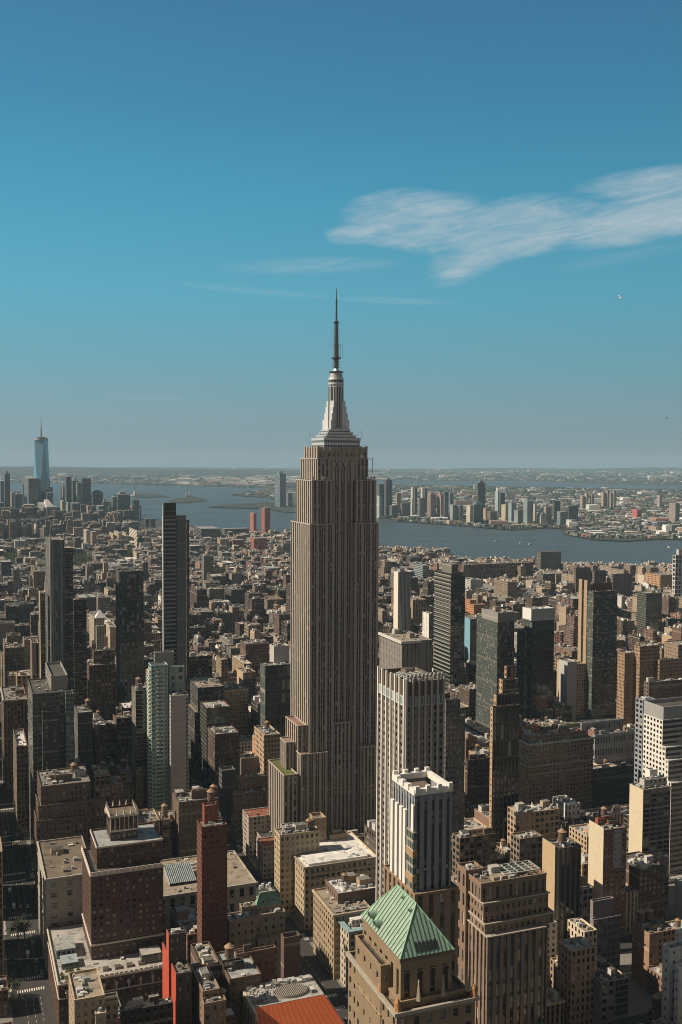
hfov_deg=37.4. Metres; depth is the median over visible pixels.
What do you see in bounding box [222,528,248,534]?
downtown tower
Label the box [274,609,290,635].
city building
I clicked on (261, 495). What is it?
park shore
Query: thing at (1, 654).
city building
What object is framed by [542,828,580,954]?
blank tan wall tower
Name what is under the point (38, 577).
city building
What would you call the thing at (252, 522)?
tower under construction
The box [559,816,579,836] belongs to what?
city building
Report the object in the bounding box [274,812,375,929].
cream arcade loft
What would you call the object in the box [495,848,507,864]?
city building
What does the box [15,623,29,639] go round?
city building
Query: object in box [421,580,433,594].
city building
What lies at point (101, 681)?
brown wide tower
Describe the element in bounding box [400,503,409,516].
waterfront tower
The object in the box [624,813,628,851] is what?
city building
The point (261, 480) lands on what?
port sheds
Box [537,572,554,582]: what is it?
city building
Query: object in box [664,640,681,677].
square top brick tower
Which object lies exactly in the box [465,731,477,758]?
city building
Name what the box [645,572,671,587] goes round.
orange warehouse
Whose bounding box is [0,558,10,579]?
city building
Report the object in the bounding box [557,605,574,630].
city building
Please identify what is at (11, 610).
city building
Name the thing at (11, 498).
downtown tower
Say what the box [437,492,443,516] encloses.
waterfront tower
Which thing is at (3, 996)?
corner brick building
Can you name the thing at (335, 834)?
light roof building
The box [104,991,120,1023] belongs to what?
city building
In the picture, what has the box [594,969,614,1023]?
grey sliver building
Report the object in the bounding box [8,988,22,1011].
street tree
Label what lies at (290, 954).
blank brick block
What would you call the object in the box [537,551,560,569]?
river office block
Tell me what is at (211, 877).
red brick tower
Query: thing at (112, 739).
white top loft
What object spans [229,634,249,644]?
city building
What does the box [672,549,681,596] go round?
lattice white tower
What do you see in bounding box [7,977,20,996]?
street tree
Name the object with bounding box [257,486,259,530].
tower crane
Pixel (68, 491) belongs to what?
downtown tower
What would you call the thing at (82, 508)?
downtown tower
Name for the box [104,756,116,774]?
city building
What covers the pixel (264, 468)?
hills
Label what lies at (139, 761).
brown banded tower
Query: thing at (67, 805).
stepped brick tower
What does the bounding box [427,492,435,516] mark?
waterfront tower
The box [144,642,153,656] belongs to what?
city building
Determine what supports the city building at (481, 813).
on the street ground at (42, 1013)
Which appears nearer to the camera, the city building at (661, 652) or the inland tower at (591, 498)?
the city building at (661, 652)
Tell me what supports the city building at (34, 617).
on the street ground at (42, 1013)
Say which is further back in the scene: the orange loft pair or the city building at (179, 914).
the orange loft pair
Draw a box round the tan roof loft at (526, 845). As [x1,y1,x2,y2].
[510,830,542,868]
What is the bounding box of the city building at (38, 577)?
[32,568,44,589]
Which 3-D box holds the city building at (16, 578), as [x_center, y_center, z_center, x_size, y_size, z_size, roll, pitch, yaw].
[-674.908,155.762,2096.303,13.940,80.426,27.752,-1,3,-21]
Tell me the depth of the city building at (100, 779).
775.38 m
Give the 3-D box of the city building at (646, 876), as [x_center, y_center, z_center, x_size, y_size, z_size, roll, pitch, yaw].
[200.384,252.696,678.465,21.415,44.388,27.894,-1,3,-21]
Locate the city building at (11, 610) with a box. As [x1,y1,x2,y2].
[4,600,19,622]
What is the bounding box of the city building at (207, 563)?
[202,554,212,579]
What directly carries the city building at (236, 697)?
on the street ground at (42, 1013)
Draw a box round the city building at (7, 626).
[0,620,14,642]
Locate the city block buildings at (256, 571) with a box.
[0,495,681,1023]
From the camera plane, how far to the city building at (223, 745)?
893.02 m
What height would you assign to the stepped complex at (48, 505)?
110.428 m
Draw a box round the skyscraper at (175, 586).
[162,503,189,690]
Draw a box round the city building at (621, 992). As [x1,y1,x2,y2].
[596,955,627,1016]
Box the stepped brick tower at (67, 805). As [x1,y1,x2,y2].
[34,762,104,912]
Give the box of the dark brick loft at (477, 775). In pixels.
[465,753,489,803]
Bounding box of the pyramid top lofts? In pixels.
[89,610,105,648]
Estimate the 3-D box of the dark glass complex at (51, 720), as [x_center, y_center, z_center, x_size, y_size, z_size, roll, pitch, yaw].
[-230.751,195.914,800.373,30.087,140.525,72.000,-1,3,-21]
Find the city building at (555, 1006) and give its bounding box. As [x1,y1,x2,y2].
[547,985,564,1023]
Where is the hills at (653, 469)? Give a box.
[450,467,681,471]
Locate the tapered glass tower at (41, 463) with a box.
[33,428,49,501]
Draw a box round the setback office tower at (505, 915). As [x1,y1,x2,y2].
[455,860,555,1023]
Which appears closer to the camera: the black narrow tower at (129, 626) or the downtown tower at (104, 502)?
the black narrow tower at (129, 626)
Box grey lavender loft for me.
[580,885,620,969]
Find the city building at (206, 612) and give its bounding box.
[189,607,213,624]
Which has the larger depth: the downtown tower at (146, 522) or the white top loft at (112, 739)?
the downtown tower at (146, 522)
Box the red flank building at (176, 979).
[162,927,191,1023]
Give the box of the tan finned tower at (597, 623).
[577,579,617,718]
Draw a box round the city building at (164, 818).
[156,803,171,859]
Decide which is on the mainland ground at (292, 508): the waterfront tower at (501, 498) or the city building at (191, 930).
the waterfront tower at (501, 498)
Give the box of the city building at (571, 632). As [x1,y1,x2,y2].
[564,611,577,647]
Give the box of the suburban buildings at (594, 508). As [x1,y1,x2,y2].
[0,468,681,537]
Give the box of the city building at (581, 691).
[556,659,585,717]
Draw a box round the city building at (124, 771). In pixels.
[117,758,133,804]
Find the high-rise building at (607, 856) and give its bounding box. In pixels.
[588,806,626,936]
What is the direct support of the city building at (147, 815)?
on the street ground at (42, 1013)
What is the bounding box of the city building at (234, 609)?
[229,604,238,630]
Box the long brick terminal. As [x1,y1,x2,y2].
[459,561,532,578]
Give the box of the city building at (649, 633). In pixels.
[643,626,656,640]
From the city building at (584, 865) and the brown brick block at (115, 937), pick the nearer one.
the brown brick block at (115, 937)
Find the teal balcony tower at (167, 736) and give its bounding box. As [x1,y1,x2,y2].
[146,650,188,811]
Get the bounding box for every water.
[10,482,681,564]
[376,480,681,488]
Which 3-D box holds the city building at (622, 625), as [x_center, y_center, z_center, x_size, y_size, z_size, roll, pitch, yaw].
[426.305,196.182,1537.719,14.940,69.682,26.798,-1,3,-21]
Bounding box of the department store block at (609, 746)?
[580,718,634,763]
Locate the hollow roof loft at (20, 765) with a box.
[13,728,28,837]
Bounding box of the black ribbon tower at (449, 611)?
[433,562,464,690]
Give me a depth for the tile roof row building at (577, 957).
550.38 m
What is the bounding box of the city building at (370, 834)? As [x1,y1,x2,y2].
[364,819,375,853]
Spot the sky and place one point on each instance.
(189, 189)
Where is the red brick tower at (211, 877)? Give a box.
[196,788,227,951]
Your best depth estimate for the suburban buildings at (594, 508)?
8026.05 m
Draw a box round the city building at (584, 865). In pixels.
[581,854,587,885]
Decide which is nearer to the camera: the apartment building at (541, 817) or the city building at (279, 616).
the apartment building at (541, 817)
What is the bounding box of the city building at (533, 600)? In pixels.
[526,595,542,606]
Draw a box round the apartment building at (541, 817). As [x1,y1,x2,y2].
[507,799,559,848]
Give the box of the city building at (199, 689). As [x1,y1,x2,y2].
[186,675,223,780]
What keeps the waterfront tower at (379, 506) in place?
on the mainland ground at (292, 508)
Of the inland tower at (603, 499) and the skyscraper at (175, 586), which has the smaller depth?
the skyscraper at (175, 586)
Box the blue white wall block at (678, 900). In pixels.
[674,878,681,919]
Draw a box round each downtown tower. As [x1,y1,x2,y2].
[0,480,4,506]
[4,471,9,507]
[10,492,12,505]
[13,491,22,508]
[22,477,38,507]
[23,504,34,507]
[34,523,37,537]
[44,489,52,504]
[60,500,63,509]
[61,484,64,509]
[65,477,71,509]
[70,502,79,511]
[71,478,78,501]
[76,483,81,504]
[80,505,85,514]
[81,478,90,505]
[83,529,89,543]
[90,506,95,512]
[90,531,95,545]
[92,490,102,505]
[96,505,104,510]
[102,499,106,509]
[111,496,116,510]
[114,491,129,510]
[114,531,121,539]
[122,531,126,539]
[129,527,137,540]
[133,499,138,519]
[134,537,137,547]
[144,518,148,526]
[150,519,154,527]
[194,526,219,538]
[217,538,228,548]
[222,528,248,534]
[230,539,243,547]
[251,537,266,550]
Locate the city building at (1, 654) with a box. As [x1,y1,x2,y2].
[0,638,5,686]
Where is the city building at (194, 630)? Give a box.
[189,624,205,643]
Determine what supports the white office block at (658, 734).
on the street ground at (42, 1013)
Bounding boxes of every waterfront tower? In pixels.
[275,471,285,506]
[286,493,291,505]
[377,484,383,515]
[377,496,381,517]
[384,478,391,515]
[389,505,397,516]
[395,493,400,512]
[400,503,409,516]
[411,487,413,514]
[414,488,416,512]
[418,498,424,516]
[424,488,426,511]
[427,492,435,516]
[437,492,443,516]
[443,491,448,515]
[448,492,453,511]
[450,504,456,520]
[457,505,462,520]
[466,505,472,521]
[472,502,482,522]
[477,481,484,507]
[483,508,490,519]
[487,511,496,522]
[495,491,498,516]
[499,493,504,516]
[501,504,507,520]
[508,500,515,521]
[514,510,522,523]
[523,500,532,523]
[533,504,536,520]
[537,511,545,523]
[544,507,551,521]
[553,501,559,520]
[557,511,567,525]
[566,519,576,523]
[568,506,577,521]
[619,524,628,529]
[632,509,641,517]
[648,523,660,529]
[669,503,679,522]
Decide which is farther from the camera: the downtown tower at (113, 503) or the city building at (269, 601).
the downtown tower at (113, 503)
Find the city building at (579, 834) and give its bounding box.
[569,823,588,854]
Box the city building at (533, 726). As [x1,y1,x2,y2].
[519,715,539,739]
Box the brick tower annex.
[444,698,464,834]
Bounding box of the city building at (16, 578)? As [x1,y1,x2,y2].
[12,567,19,592]
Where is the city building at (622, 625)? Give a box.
[617,617,629,636]
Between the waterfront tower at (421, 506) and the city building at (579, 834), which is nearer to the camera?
the city building at (579, 834)
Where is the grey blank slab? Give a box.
[378,628,431,681]
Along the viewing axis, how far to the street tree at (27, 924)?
648.65 m
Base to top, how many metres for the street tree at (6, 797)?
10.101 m
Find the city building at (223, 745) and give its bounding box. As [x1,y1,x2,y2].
[208,725,238,796]
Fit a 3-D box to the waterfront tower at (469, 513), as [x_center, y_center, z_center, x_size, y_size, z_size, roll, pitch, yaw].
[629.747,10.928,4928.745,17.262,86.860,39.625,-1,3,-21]
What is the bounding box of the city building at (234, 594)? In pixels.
[224,586,244,603]
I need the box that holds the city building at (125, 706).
[119,701,131,712]
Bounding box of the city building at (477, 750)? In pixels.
[469,744,489,756]
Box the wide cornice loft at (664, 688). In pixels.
[644,677,681,698]
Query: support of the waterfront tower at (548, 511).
on the mainland ground at (292, 508)
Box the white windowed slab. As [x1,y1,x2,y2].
[422,611,433,641]
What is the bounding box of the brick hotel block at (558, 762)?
[518,722,594,808]
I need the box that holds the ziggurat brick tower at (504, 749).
[489,665,519,845]
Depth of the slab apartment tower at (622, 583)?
2190.53 m
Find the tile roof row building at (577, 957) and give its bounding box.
[557,917,596,1023]
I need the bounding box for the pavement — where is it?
[0,636,676,1022]
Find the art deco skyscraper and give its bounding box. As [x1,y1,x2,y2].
[242,289,378,878]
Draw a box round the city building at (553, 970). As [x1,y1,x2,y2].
[550,955,557,989]
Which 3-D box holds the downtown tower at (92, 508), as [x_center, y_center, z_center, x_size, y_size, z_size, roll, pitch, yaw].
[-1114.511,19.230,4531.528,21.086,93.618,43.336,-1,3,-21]
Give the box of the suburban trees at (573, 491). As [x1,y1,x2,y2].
[0,469,681,538]
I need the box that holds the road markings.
[0,734,681,1022]
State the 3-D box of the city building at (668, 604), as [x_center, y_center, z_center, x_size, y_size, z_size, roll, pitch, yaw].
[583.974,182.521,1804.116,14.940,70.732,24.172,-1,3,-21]
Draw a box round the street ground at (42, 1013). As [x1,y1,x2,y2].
[0,519,681,1023]
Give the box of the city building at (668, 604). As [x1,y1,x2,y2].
[662,595,675,617]
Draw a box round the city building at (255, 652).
[240,639,268,671]
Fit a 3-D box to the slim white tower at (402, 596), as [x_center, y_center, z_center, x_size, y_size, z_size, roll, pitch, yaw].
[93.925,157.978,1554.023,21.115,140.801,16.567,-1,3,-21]
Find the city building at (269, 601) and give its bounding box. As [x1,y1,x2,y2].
[263,595,283,608]
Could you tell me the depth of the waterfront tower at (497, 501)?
5209.21 m
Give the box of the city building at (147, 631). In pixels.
[144,620,151,643]
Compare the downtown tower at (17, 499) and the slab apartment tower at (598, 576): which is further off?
the downtown tower at (17, 499)
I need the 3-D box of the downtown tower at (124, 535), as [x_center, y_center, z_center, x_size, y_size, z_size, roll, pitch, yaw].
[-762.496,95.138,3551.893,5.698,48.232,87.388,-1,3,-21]
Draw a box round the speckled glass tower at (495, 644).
[476,606,513,728]
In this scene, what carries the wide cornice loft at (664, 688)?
on the street ground at (42, 1013)
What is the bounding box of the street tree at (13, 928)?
[5,916,26,940]
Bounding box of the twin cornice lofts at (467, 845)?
[452,827,495,874]
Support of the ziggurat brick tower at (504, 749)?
on the street ground at (42, 1013)
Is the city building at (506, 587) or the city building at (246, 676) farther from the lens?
the city building at (506, 587)
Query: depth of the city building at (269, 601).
1919.05 m
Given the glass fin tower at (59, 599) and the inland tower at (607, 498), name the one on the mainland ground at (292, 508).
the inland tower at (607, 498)
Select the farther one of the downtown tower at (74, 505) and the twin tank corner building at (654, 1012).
the downtown tower at (74, 505)
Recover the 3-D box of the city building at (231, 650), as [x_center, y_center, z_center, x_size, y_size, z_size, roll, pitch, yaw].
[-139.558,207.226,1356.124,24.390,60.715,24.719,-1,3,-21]
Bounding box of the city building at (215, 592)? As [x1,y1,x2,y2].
[206,586,223,600]
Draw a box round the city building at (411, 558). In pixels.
[405,555,421,563]
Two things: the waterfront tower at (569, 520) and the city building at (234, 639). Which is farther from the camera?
the waterfront tower at (569, 520)
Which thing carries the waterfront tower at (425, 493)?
on the mainland ground at (292, 508)
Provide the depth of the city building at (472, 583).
2251.51 m
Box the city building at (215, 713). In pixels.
[200,700,229,787]
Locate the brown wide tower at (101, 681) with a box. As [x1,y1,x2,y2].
[87,647,115,720]
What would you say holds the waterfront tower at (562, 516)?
on the mainland ground at (292, 508)
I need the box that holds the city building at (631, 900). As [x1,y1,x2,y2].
[625,883,637,933]
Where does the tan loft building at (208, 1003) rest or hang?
on the street ground at (42, 1013)
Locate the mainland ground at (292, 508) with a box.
[3,469,681,540]
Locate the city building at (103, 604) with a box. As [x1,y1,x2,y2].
[96,595,109,612]
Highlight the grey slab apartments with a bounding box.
[74,698,92,769]
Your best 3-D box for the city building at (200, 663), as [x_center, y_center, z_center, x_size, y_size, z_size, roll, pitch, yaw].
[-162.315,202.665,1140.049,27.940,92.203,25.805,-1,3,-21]
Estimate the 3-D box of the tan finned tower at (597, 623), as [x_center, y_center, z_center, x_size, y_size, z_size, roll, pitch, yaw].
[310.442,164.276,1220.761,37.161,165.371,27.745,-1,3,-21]
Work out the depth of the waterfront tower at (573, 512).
4865.04 m
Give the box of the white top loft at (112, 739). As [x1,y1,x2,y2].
[93,716,131,770]
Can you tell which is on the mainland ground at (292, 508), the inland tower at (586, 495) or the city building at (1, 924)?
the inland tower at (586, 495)
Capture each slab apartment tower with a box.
[574,567,590,593]
[592,570,605,582]
[611,573,631,596]
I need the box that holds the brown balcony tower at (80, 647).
[73,599,86,704]
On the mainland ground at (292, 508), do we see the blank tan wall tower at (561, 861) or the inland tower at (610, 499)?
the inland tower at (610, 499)
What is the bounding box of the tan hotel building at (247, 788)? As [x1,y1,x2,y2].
[219,756,267,839]
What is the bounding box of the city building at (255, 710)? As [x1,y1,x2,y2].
[251,695,259,734]
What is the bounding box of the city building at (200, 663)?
[190,651,211,676]
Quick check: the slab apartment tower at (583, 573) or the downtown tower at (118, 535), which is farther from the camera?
the downtown tower at (118, 535)
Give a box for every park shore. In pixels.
[209,502,274,507]
[238,493,267,496]
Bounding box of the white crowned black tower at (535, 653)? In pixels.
[517,606,554,719]
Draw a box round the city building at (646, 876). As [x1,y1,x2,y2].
[626,851,665,921]
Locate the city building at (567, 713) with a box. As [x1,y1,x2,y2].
[553,701,571,721]
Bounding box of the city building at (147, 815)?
[138,808,159,832]
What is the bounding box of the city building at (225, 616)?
[217,610,231,630]
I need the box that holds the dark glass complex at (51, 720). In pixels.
[28,661,73,861]
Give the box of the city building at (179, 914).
[170,904,196,928]
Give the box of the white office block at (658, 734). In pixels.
[634,696,681,873]
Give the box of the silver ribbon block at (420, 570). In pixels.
[413,563,428,577]
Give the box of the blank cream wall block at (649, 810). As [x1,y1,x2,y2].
[628,767,670,904]
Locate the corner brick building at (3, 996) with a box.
[0,975,7,1016]
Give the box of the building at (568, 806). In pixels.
[553,795,579,819]
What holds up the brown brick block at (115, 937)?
on the street ground at (42, 1013)
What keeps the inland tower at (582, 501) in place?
on the mainland ground at (292, 508)
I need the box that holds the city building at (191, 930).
[181,920,196,967]
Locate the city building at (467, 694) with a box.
[458,682,475,720]
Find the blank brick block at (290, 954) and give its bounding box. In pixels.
[281,931,299,979]
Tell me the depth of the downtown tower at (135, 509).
5062.24 m
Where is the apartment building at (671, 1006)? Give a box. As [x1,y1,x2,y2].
[661,928,681,1023]
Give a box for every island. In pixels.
[135,493,168,496]
[169,497,204,502]
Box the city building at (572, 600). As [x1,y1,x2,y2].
[557,595,578,609]
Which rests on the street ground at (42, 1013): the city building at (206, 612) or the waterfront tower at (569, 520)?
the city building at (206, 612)
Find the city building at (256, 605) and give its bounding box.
[246,596,266,623]
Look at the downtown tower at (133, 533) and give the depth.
3523.86 m
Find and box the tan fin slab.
[38,590,45,677]
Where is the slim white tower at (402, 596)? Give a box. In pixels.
[393,569,410,630]
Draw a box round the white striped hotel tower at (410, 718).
[376,666,444,900]
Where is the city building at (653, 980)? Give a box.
[646,963,661,996]
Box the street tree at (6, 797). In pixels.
[4,794,12,803]
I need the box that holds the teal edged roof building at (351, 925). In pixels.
[337,907,368,989]
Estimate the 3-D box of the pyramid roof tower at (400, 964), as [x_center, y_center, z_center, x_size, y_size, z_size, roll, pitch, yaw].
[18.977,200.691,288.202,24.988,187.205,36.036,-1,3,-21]
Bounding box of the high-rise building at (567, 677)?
[558,658,576,721]
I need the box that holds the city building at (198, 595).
[190,584,206,607]
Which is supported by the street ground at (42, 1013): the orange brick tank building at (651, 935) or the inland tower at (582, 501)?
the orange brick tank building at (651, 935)
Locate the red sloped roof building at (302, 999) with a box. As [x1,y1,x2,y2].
[242,974,344,1023]
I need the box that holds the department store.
[36,836,257,972]
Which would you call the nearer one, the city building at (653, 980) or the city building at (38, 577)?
the city building at (653, 980)
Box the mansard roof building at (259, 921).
[227,882,290,980]
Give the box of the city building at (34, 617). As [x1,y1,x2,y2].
[30,611,38,635]
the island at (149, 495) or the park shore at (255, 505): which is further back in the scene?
the island at (149, 495)
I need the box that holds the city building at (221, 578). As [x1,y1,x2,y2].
[206,572,226,584]
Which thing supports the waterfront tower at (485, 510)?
on the mainland ground at (292, 508)
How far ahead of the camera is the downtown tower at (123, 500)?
5067.46 m
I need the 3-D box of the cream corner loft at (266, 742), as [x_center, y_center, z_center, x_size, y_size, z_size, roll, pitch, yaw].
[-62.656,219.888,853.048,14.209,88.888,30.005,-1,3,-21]
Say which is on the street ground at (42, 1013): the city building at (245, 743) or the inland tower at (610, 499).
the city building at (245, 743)
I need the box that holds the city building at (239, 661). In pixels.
[232,655,251,674]
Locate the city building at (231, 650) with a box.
[226,643,239,669]
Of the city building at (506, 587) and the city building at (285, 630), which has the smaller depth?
the city building at (285, 630)
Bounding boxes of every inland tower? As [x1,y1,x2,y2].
[580,496,584,506]
[584,493,588,506]
[589,494,593,503]
[601,492,605,507]
[605,491,609,506]
[609,493,612,506]
[612,491,615,507]
[657,495,661,506]
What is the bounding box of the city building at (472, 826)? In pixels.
[464,817,487,834]
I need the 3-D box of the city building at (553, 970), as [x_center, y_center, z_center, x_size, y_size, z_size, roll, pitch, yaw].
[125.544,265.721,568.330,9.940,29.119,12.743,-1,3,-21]
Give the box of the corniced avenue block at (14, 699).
[0,686,27,797]
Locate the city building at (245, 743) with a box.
[239,734,251,751]
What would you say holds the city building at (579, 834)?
on the street ground at (42, 1013)
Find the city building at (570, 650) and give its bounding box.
[554,641,577,658]
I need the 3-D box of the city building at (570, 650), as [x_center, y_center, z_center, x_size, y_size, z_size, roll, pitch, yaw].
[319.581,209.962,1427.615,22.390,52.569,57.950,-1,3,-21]
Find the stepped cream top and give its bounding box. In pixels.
[68,968,117,1023]
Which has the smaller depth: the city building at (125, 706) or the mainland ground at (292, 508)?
the city building at (125, 706)
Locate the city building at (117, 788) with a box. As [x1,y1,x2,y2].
[111,774,123,805]
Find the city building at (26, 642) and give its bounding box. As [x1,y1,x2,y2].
[23,635,38,669]
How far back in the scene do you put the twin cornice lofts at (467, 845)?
647.87 m
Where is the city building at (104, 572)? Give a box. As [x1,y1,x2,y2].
[101,562,107,580]
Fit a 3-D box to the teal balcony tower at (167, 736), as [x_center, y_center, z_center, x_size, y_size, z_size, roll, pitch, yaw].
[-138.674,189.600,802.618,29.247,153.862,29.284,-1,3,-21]
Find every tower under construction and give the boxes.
[250,513,255,531]
[262,507,269,532]
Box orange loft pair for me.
[465,598,484,614]
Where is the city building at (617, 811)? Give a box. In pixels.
[592,804,628,824]
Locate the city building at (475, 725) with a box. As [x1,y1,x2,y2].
[465,717,489,734]
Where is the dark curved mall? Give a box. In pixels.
[592,762,633,807]
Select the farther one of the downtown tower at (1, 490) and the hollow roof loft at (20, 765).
the downtown tower at (1, 490)
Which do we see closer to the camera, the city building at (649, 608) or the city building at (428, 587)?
the city building at (649, 608)
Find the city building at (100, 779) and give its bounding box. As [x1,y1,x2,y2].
[90,761,110,807]
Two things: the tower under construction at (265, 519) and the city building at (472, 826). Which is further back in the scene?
the tower under construction at (265, 519)
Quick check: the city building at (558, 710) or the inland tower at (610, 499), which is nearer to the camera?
the city building at (558, 710)
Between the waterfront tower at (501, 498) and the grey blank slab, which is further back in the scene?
the waterfront tower at (501, 498)
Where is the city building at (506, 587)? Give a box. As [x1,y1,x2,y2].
[494,578,516,597]
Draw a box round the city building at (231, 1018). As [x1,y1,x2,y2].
[220,987,236,1023]
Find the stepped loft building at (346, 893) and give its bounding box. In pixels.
[312,872,375,979]
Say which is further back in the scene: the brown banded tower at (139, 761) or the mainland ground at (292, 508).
the mainland ground at (292, 508)
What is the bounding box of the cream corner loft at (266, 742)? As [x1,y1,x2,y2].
[254,720,279,774]
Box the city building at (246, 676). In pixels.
[237,665,255,702]
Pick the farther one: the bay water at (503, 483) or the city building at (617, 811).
the bay water at (503, 483)
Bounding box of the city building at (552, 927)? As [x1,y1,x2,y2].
[547,920,556,986]
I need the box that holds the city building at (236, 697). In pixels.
[224,683,248,734]
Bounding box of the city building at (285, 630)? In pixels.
[281,620,290,643]
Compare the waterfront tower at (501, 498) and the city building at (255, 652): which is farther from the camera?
the waterfront tower at (501, 498)
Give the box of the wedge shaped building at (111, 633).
[105,622,115,652]
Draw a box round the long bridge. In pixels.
[380,476,639,483]
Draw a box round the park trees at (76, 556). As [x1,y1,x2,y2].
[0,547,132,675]
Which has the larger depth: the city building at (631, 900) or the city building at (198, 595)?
the city building at (198, 595)
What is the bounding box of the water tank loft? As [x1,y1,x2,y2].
[215,942,275,1023]
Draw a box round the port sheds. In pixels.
[182,473,670,484]
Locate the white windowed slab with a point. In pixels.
(428, 625)
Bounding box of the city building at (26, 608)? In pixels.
[18,601,33,618]
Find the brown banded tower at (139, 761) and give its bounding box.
[132,677,146,808]
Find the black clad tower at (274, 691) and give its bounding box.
[260,643,289,736]
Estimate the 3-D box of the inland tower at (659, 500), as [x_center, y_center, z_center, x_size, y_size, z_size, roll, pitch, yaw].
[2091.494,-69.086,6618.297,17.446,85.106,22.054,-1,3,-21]
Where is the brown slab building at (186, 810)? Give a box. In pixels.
[172,784,218,857]
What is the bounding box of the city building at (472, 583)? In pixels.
[465,578,481,592]
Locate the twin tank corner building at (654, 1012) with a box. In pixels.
[648,991,661,1023]
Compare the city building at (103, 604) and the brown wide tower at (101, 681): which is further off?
the city building at (103, 604)
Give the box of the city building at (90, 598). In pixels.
[76,592,95,610]
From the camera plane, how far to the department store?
635.54 m
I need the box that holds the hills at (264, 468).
[91,467,482,470]
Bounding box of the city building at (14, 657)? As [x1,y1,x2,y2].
[4,642,23,686]
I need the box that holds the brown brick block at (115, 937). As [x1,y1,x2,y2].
[46,799,164,1023]
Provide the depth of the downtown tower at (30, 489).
4965.52 m
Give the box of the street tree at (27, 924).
[16,917,31,937]
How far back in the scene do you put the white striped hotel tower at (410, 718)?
510.09 m
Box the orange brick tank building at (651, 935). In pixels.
[631,907,675,988]
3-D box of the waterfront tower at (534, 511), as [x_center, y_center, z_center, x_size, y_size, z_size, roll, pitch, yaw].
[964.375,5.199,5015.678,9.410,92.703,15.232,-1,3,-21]
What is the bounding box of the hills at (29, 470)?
[0,466,420,476]
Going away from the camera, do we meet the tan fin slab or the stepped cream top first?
the stepped cream top
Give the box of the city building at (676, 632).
[668,625,681,640]
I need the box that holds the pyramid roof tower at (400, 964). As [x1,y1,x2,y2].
[345,884,479,1023]
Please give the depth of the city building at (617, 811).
762.49 m
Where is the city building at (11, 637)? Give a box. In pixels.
[3,632,19,686]
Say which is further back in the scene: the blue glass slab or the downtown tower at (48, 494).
the downtown tower at (48, 494)
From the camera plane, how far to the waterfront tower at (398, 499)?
5709.99 m
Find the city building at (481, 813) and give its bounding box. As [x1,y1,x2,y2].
[474,804,488,827]
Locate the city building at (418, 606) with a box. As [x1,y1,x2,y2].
[410,595,425,624]
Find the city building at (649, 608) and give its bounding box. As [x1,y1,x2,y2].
[636,590,661,632]
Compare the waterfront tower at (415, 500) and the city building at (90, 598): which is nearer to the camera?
the city building at (90, 598)
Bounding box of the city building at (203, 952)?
[191,941,221,987]
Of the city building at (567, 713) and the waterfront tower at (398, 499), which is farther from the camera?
the waterfront tower at (398, 499)
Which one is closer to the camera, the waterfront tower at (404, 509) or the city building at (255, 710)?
the city building at (255, 710)
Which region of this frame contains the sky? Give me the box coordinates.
[0,0,681,468]
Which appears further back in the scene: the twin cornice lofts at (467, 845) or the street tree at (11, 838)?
the street tree at (11, 838)
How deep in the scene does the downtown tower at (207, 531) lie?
3677.13 m
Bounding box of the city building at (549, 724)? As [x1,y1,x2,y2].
[534,719,562,730]
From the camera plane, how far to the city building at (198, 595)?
1784.48 m
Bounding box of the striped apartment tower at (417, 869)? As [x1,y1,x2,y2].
[383,766,458,976]
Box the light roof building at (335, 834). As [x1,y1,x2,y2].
[328,828,363,842]
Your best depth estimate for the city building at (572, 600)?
1894.65 m
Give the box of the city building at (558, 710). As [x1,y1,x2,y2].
[553,703,563,719]
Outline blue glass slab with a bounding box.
[464,615,476,661]
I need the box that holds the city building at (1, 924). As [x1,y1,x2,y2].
[0,837,3,975]
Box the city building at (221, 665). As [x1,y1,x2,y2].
[216,650,227,684]
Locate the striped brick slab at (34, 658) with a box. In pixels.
[30,638,38,678]
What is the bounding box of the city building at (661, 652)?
[636,640,663,657]
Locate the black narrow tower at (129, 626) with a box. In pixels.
[116,568,143,707]
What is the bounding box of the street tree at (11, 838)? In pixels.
[3,833,16,846]
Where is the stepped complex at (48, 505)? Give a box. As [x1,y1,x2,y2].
[38,500,57,516]
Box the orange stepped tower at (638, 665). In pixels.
[616,643,679,723]
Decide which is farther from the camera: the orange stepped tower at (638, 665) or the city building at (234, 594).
the city building at (234, 594)
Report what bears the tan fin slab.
on the street ground at (42, 1013)
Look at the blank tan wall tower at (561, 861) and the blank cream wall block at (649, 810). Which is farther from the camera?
the blank cream wall block at (649, 810)
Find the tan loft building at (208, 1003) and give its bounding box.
[191,963,225,1023]
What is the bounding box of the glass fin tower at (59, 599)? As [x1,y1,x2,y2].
[45,534,73,692]
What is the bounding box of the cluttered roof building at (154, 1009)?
[120,994,172,1023]
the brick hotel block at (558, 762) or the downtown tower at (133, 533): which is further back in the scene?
the downtown tower at (133, 533)
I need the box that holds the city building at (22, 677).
[16,671,29,713]
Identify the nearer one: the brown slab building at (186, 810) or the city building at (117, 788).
the brown slab building at (186, 810)

